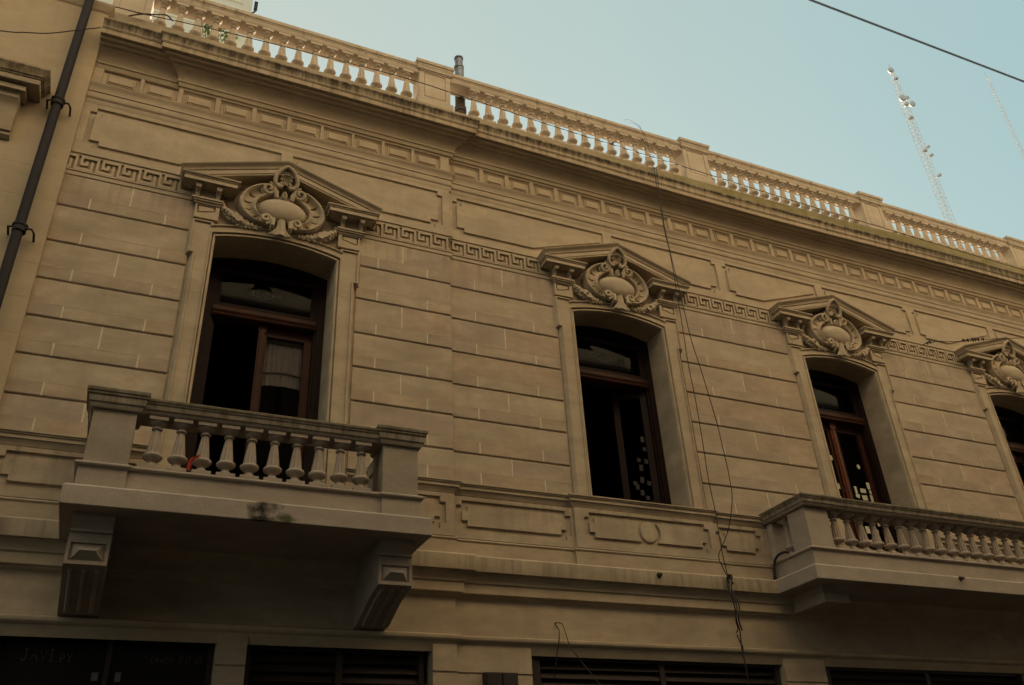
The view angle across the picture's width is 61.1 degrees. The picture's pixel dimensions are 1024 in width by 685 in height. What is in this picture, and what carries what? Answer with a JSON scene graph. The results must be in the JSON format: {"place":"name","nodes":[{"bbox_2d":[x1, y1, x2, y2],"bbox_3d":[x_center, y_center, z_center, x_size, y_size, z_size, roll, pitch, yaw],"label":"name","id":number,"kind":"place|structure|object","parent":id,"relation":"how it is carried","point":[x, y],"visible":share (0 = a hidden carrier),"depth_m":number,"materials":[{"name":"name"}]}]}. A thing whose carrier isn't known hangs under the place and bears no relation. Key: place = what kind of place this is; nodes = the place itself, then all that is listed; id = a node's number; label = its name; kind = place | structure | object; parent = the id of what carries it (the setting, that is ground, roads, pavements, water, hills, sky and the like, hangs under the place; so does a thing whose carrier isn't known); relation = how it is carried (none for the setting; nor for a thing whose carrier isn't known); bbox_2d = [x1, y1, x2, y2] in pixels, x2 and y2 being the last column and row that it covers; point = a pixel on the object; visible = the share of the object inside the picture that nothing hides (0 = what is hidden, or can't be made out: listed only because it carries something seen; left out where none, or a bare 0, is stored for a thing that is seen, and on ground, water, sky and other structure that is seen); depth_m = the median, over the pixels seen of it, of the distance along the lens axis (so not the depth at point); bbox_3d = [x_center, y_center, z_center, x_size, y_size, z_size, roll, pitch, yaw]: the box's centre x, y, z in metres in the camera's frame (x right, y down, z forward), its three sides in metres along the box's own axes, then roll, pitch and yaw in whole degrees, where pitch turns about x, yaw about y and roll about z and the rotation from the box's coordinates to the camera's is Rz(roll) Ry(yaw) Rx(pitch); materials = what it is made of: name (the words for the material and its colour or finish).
{"place":"outdoors","nodes":[
{"label":"outdoors","id":0,"kind":"place"},
{"bbox_2d":[251,0,1023,257],"label":"sky","id":1,"kind":"structure","parent":0,"point":[804,89],"materials":[{"name":"blue"}]},
{"bbox_2d":[808,0,1023,82],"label":"cable","id":2,"kind":"object","parent":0,"point":[908,37],"visible":1,"depth_m":16.69,"materials":[{"name":"black plastic"}]},
{"bbox_2d":[888,64,965,248],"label":"lattice mast","id":3,"kind":"object","parent":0,"point":[902,98],"visible":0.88,"depth_m":126.55,"materials":[{"name":"metal"}]},
{"bbox_2d":[984,72,1023,159],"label":"lattice mast","id":4,"kind":"object","parent":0,"point":[1005,116],"visible":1,"depth_m":214.64,"materials":[{"name":"metal"}]},
{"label":"pavement","id":5,"kind":"structure","parent":0,"visible":0},
{"bbox_2d":[0,0,114,403],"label":"neighbour building","id":6,"kind":"structure","parent":5,"relation":"on","point":[45,79],"depth_m":8.92,"materials":[{"name":"paint"}]},
{"bbox_2d":[0,0,1023,684],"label":"stone building","id":7,"kind":"structure","parent":5,"relation":"on","point":[404,374],"depth_m":9.91,"materials":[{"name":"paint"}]},
{"bbox_2d":[0,27,100,33],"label":"cable","id":8,"kind":"object","parent":7,"relation":"attached to","point":[50,33],"visible":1,"depth_m":9.30,"materials":[{"name":"black plastic"}]},
{"bbox_2d":[0,636,214,684],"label":"shop window","id":9,"kind":"structure","parent":7,"relation":"in","point":[24,660],"depth_m":7.07,"materials":[{"name":"glass"}]},
{"bbox_2d":[128,13,172,21],"bbox_3d":[-4.329,-3.915,10.423,0.492,0.212,0.016,10,-33,-22],"label":"cable","id":10,"kind":"object","parent":7,"relation":"attached to","point":[150,14],"visible":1,"depth_m":10.43,"materials":[{"name":"black plastic"}]},
{"bbox_2d":[186,454,199,470],"bbox_3d":[-2.612,0.982,7.112,0.092,0.155,0.027,10,-33,-22],"label":"ribbon","id":11,"kind":"object","parent":7,"relation":"on","point":[190,461],"visible":1,"depth_m":7.10,"materials":[{"name":"red fabric"}]},
{"bbox_2d":[201,22,237,42],"bbox_3d":[-3.951,-3.691,11.373,0.586,1.516,0.611,10,-33,-22],"label":"potted shrub","id":12,"kind":"object","parent":7,"relation":"on","point":[207,30],"visible":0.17,"depth_m":11.51,"materials":[{"name":"green plant"}]},
{"bbox_2d":[181,258,326,484],"bbox_3d":[-2.761,0.647,9.230,1.300,3.339,0.588,10,-33,-22],"label":"french window","id":13,"kind":"structure","parent":7,"relation":"in","point":[289,349],"depth_m":9.47,"materials":[{"name":"brown wood"}]},
{"bbox_2d":[482,672,517,684],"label":"meter box","id":14,"kind":"object","parent":7,"relation":"attached to","point":[496,678],"visible":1,"depth_m":8.14,"materials":[{"name":"metal"}]},
{"bbox_2d":[487,673,501,684],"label":"door","id":15,"kind":"structure","parent":14,"relation":"in","point":[492,678],"depth_m":8.11,"materials":[{"name":"metal"}]},
{"bbox_2d":[502,674,516,684],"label":"door","id":16,"kind":"structure","parent":14,"relation":"in","point":[508,679],"depth_m":8.17,"materials":[{"name":"metal"}]},
{"bbox_2d":[554,623,559,676],"bbox_3d":[0.438,3.026,8.578,0.082,0.532,0.108,10,-33,-22],"label":"cable","id":17,"kind":"object","parent":7,"relation":"attached to","point":[557,650],"visible":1,"depth_m":8.52,"materials":[{"name":"black plastic"}]},
{"bbox_2d":[115,6,1022,269],"bbox_3d":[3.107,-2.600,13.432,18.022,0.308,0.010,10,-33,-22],"label":"balustrade","id":18,"kind":"object","parent":7,"relation":"attached to","point":[538,121],"visible":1,"depth_m":12.25,"materials":[{"name":"beige stone"}]},
{"bbox_2d":[555,622,599,684],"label":"cable","id":19,"kind":"object","parent":7,"relation":"attached to","point":[575,653],"visible":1,"depth_m":8.50,"materials":[{"name":"black plastic"}]},
{"bbox_2d":[575,326,671,504],"bbox_3d":[1.233,0.976,10.938,1.300,2.564,0.333,10,-33,-22],"label":"french window","id":20,"kind":"structure","parent":7,"relation":"in","point":[640,387],"depth_m":11.14,"materials":[{"name":"brown wood"}]},
{"bbox_2d":[610,119,664,164],"bbox_3d":[1.892,-3.057,13.088,0.980,0.930,0.208,10,-33,-22],"label":"wire tangle","id":21,"kind":"object","parent":7,"relation":"attached to","point":[645,140],"visible":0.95,"depth_m":13.27,"materials":[{"name":"black"}]},
{"bbox_2d":[652,167,727,573],"bbox_3d":[2.223,-0.076,11.224,0.042,6.237,0.482,-9,-31,9],"label":"cable","id":22,"kind":"object","parent":7,"relation":"attached to","point":[690,376],"visible":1,"depth_m":10.66,"materials":[{"name":"black plastic"}]},
{"bbox_2d":[653,167,732,575],"bbox_3d":[2.235,-0.069,11.235,0.304,6.238,0.393,10,-33,-22],"label":"cable","id":23,"kind":"object","parent":7,"relation":"attached to","point":[704,381],"visible":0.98,"depth_m":10.71,"materials":[{"name":"black plastic"}]},
{"bbox_2d":[726,574,748,684],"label":"cable","id":24,"kind":"object","parent":7,"relation":"attached to","point":[729,577],"visible":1,"depth_m":9.41,"materials":[{"name":"black plastic"}]},
{"bbox_2d":[773,551,788,579],"bbox_3d":[3.096,2.592,10.043,0.071,0.301,0.328,13,-34,-25],"label":"cable loop","id":25,"kind":"object","parent":7,"relation":"on","point":[774,564],"visible":0.94,"depth_m":10.08,"materials":[{"name":"black rubber"}]},
{"bbox_2d":[808,370,901,552],"bbox_3d":[4.656,1.892,12.059,1.300,3.339,0.198,10,-33,-22],"label":"french window","id":26,"kind":"structure","parent":7,"relation":"in","point":[856,424],"depth_m":12.44,"materials":[{"name":"brown wood"}]},
{"bbox_2d":[923,338,1015,344],"bbox_3d":[8.961,-0.059,14.482,5.912,1.226,0.099,9,-33,-20],"label":"cable","id":27,"kind":"object","parent":7,"relation":"attached to","point":[962,340],"visible":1,"depth_m":13.67,"materials":[{"name":"black plastic"}]},
{"bbox_2d":[994,406,1023,485],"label":"french window","id":28,"kind":"structure","parent":7,"relation":"in","point":[1017,450],"depth_m":14.22,"materials":[{"name":"brown wood"}]},
{"bbox_3d":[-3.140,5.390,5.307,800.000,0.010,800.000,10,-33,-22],"label":"ground","id":29,"kind":"structure","parent":0,"visible":0},
{"bbox_2d":[98,0,257,47],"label":"white building","id":30,"kind":"structure","parent":29,"relation":"on","point":[244,5],"depth_m":54.80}
]}

